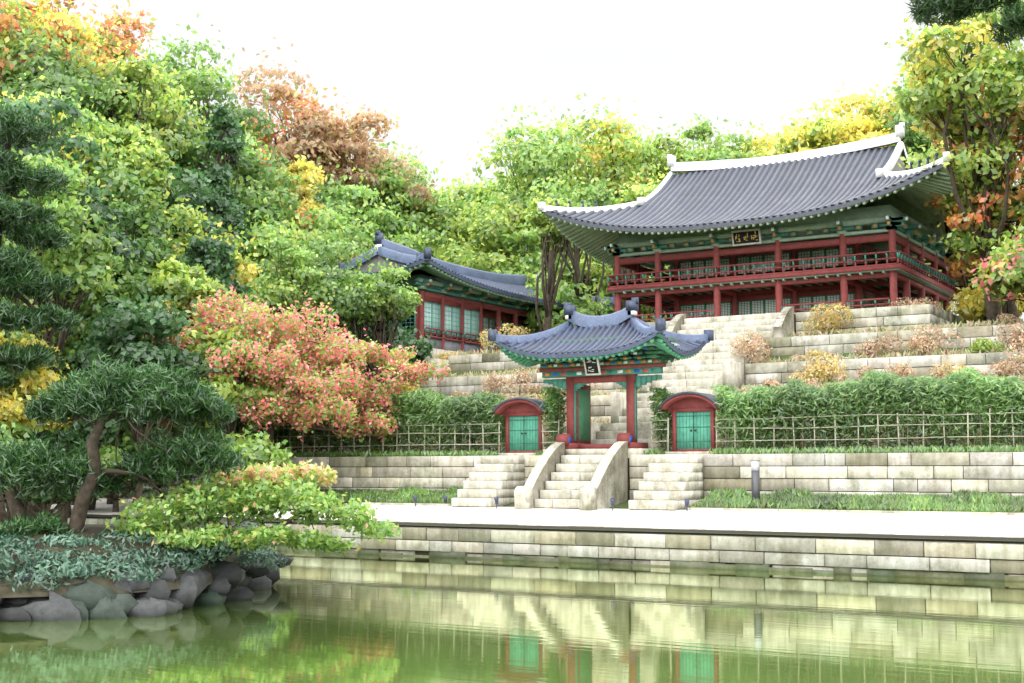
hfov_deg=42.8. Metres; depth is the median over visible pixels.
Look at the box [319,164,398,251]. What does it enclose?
tree
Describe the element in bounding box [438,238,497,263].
tree
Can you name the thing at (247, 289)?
tree
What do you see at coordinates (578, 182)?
tree
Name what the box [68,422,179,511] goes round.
tree
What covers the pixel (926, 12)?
pine
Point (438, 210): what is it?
tree
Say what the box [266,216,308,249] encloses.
tree
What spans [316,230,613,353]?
seohyanggak hall
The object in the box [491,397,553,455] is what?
side gate
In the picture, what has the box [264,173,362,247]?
tree
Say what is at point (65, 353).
tree
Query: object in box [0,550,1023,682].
pond water
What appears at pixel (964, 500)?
grass
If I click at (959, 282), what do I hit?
tree
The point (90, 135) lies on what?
tree
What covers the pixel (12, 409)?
tree
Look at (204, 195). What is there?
tree
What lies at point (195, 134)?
tree
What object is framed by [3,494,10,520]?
tree
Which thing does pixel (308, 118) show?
tree
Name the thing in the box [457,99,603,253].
tree
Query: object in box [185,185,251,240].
tree
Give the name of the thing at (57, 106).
tree
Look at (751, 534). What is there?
stone joints
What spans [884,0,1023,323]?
tree
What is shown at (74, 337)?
tree
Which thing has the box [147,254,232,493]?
tree
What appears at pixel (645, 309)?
tree
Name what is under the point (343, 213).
tree
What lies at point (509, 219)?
tree
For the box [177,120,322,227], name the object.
tree
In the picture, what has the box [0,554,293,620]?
island rocks
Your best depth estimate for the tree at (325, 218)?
84.48 m
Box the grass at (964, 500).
[120,444,1023,511]
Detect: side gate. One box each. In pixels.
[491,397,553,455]
[658,392,723,453]
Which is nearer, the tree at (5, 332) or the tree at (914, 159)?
the tree at (5, 332)
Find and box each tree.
[0,0,102,98]
[0,0,150,114]
[0,27,144,135]
[0,66,136,228]
[0,71,173,372]
[0,237,65,351]
[0,327,71,524]
[0,421,42,452]
[0,439,98,516]
[1,137,134,521]
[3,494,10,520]
[12,361,122,522]
[20,500,26,518]
[37,292,110,504]
[40,78,169,211]
[42,0,208,147]
[47,309,147,509]
[56,426,133,524]
[66,252,182,503]
[67,288,229,511]
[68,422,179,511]
[79,43,199,168]
[81,152,183,490]
[95,155,183,265]
[99,119,175,421]
[102,74,171,216]
[124,417,177,502]
[132,13,295,170]
[143,60,240,189]
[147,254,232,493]
[154,416,274,446]
[155,137,259,259]
[162,126,239,219]
[164,190,281,302]
[173,227,245,296]
[176,306,298,440]
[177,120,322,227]
[184,261,258,340]
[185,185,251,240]
[193,105,258,238]
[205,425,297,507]
[229,37,354,191]
[234,208,326,294]
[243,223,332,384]
[244,211,325,280]
[254,157,362,225]
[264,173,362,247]
[266,154,326,253]
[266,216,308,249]
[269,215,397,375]
[271,101,423,214]
[272,192,374,344]
[317,198,372,261]
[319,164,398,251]
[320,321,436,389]
[343,132,446,232]
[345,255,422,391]
[351,201,422,245]
[373,220,458,261]
[374,182,463,250]
[378,143,459,221]
[408,168,488,220]
[436,196,569,273]
[436,234,504,263]
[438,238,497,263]
[442,201,509,252]
[443,201,490,246]
[448,171,513,221]
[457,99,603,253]
[473,161,523,203]
[484,223,582,291]
[501,93,667,200]
[508,259,613,334]
[514,264,569,292]
[540,239,612,295]
[557,164,622,295]
[571,135,644,182]
[592,256,672,321]
[600,117,699,307]
[645,164,673,316]
[654,113,764,174]
[663,265,673,320]
[728,117,794,157]
[750,99,868,157]
[807,79,918,153]
[873,53,987,146]
[879,106,953,157]
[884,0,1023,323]
[898,76,1023,319]
[924,140,996,291]
[924,259,953,308]
[928,174,1023,318]
[938,246,981,305]
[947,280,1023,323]
[966,212,1023,306]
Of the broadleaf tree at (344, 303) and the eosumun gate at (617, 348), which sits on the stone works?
the eosumun gate at (617, 348)
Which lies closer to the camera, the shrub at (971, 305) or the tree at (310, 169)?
the shrub at (971, 305)
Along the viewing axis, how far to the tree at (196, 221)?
68.60 m
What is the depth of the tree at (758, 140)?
106.27 m
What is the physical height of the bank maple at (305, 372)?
9.237 m
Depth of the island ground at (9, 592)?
26.71 m
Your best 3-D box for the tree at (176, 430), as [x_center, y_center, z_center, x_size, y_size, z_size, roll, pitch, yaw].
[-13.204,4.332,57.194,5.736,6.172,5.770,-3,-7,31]
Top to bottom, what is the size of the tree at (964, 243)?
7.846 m
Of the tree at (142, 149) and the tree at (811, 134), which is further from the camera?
the tree at (811, 134)
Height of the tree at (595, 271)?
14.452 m
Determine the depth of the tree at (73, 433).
49.29 m
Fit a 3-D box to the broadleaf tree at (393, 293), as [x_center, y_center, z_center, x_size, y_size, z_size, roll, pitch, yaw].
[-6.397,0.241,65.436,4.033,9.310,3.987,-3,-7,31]
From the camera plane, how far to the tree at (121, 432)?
52.31 m
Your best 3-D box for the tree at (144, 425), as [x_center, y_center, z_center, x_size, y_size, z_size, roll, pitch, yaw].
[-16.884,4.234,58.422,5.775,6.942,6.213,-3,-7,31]
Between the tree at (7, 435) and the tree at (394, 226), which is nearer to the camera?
the tree at (7, 435)
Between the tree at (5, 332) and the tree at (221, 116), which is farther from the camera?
the tree at (221, 116)
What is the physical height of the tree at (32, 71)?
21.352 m
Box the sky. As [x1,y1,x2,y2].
[1,0,1023,320]
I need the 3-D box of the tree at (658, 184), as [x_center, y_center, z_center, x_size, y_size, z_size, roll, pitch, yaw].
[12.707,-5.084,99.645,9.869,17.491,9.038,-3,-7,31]
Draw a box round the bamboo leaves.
[178,366,1023,454]
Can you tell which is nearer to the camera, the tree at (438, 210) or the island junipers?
the island junipers
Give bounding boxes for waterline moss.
[265,546,1023,581]
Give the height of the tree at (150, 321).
9.744 m
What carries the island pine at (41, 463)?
on the island ground at (9, 592)
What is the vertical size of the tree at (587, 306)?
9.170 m
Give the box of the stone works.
[67,304,1023,575]
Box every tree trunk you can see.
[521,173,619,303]
[523,185,570,331]
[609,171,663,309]
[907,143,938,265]
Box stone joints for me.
[51,312,1023,574]
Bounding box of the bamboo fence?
[274,385,1023,456]
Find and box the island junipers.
[0,521,289,591]
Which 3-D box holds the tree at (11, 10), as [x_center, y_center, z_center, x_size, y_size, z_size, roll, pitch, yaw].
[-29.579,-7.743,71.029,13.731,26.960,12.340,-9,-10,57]
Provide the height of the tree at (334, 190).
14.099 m
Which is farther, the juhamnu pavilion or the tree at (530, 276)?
the tree at (530, 276)
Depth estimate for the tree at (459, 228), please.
105.62 m
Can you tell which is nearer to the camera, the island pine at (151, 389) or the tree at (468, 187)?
the island pine at (151, 389)
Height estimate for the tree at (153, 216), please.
16.864 m
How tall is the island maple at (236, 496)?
2.724 m
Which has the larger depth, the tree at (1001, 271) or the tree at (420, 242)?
the tree at (420, 242)
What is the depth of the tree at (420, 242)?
97.45 m
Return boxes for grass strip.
[122,498,1023,512]
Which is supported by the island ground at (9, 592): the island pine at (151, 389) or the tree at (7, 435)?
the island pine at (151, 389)
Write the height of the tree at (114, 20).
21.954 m
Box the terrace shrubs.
[274,297,1023,456]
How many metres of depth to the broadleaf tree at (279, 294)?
63.88 m
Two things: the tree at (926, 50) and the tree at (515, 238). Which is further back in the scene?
the tree at (515, 238)
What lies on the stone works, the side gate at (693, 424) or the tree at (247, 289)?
the side gate at (693, 424)
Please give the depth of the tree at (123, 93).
73.74 m
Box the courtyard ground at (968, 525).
[47,500,1023,536]
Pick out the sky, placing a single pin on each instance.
(448, 69)
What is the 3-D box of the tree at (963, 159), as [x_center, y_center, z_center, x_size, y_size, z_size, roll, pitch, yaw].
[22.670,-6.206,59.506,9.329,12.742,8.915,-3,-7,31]
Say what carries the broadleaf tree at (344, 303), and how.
on the terrain at (624, 505)
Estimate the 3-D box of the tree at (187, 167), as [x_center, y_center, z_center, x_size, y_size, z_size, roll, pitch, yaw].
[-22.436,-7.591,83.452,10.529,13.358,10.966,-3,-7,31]
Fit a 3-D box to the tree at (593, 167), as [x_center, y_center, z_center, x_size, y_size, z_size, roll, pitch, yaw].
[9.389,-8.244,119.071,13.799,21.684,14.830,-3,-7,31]
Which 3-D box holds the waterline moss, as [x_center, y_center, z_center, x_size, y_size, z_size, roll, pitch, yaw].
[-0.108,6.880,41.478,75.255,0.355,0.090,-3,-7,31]
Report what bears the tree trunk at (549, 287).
on the terrain at (624, 505)
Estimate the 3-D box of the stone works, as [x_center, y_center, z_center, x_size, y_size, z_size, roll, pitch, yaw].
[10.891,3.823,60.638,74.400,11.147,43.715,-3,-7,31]
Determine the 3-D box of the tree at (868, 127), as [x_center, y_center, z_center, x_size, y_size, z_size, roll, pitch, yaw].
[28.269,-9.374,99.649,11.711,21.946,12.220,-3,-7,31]
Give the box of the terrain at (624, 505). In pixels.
[5,328,1023,541]
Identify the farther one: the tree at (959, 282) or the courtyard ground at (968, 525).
the tree at (959, 282)
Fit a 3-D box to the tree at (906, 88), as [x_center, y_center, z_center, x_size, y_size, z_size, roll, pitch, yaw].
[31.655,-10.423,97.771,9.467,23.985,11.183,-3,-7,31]
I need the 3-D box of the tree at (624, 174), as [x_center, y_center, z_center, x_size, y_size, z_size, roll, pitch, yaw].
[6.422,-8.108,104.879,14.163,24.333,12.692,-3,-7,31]
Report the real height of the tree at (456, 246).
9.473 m
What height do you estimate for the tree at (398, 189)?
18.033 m
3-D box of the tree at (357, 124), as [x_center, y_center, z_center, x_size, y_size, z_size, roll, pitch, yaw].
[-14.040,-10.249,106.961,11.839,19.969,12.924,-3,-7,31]
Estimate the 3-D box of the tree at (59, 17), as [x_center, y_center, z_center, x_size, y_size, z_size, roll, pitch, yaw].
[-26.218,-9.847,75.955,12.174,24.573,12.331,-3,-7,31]
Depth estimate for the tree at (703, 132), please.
104.14 m
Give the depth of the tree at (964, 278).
68.38 m
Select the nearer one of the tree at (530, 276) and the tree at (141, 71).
the tree at (141, 71)
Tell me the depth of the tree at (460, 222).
109.72 m
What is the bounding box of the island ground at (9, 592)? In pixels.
[0,515,250,597]
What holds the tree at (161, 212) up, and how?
on the terrain at (624, 505)
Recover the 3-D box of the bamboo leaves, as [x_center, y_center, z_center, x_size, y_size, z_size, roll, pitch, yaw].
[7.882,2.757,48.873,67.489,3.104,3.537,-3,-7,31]
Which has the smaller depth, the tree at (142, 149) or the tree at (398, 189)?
the tree at (142, 149)
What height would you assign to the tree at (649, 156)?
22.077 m
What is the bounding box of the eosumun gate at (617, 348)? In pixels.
[488,297,713,454]
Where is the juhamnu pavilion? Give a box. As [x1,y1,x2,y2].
[538,122,1009,330]
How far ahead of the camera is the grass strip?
43.37 m
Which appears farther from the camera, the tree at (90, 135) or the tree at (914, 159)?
the tree at (914, 159)
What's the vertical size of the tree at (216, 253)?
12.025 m
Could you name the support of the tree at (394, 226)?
on the terrain at (624, 505)
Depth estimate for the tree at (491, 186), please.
118.17 m
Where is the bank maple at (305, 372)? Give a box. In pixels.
[139,285,450,491]
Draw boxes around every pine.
[0,104,83,390]
[0,428,129,543]
[23,352,249,531]
[904,0,1023,46]
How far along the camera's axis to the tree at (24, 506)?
52.53 m
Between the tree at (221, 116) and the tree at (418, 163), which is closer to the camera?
the tree at (221, 116)
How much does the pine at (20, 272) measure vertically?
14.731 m
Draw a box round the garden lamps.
[413,460,759,510]
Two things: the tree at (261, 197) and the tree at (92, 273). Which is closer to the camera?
the tree at (92, 273)
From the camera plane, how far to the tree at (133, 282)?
57.06 m
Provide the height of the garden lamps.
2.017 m
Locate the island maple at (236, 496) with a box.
[103,459,402,554]
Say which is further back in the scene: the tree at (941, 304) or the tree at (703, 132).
the tree at (703, 132)
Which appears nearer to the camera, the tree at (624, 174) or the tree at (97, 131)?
the tree at (97, 131)
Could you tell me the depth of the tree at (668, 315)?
95.49 m
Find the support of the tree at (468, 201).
on the terrain at (624, 505)
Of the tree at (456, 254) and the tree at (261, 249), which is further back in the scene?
the tree at (456, 254)
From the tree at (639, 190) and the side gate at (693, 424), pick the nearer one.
the side gate at (693, 424)
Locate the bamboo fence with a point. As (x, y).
(667, 435)
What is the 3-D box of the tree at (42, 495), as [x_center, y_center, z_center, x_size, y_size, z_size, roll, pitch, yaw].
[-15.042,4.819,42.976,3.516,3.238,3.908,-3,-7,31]
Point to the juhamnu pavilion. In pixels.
(852, 224)
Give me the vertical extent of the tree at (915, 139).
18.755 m
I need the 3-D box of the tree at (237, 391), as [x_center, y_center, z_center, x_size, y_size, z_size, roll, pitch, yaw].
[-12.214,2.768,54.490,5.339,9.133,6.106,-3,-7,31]
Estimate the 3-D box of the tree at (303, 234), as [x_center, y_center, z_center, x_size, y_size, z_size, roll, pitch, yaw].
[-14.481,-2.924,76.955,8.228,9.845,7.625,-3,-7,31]
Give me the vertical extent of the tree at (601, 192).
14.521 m
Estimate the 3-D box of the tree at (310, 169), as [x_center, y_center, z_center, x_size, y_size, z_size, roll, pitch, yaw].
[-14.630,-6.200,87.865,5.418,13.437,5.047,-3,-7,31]
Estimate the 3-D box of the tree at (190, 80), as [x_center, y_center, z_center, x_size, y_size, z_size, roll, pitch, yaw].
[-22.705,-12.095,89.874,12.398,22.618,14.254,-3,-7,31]

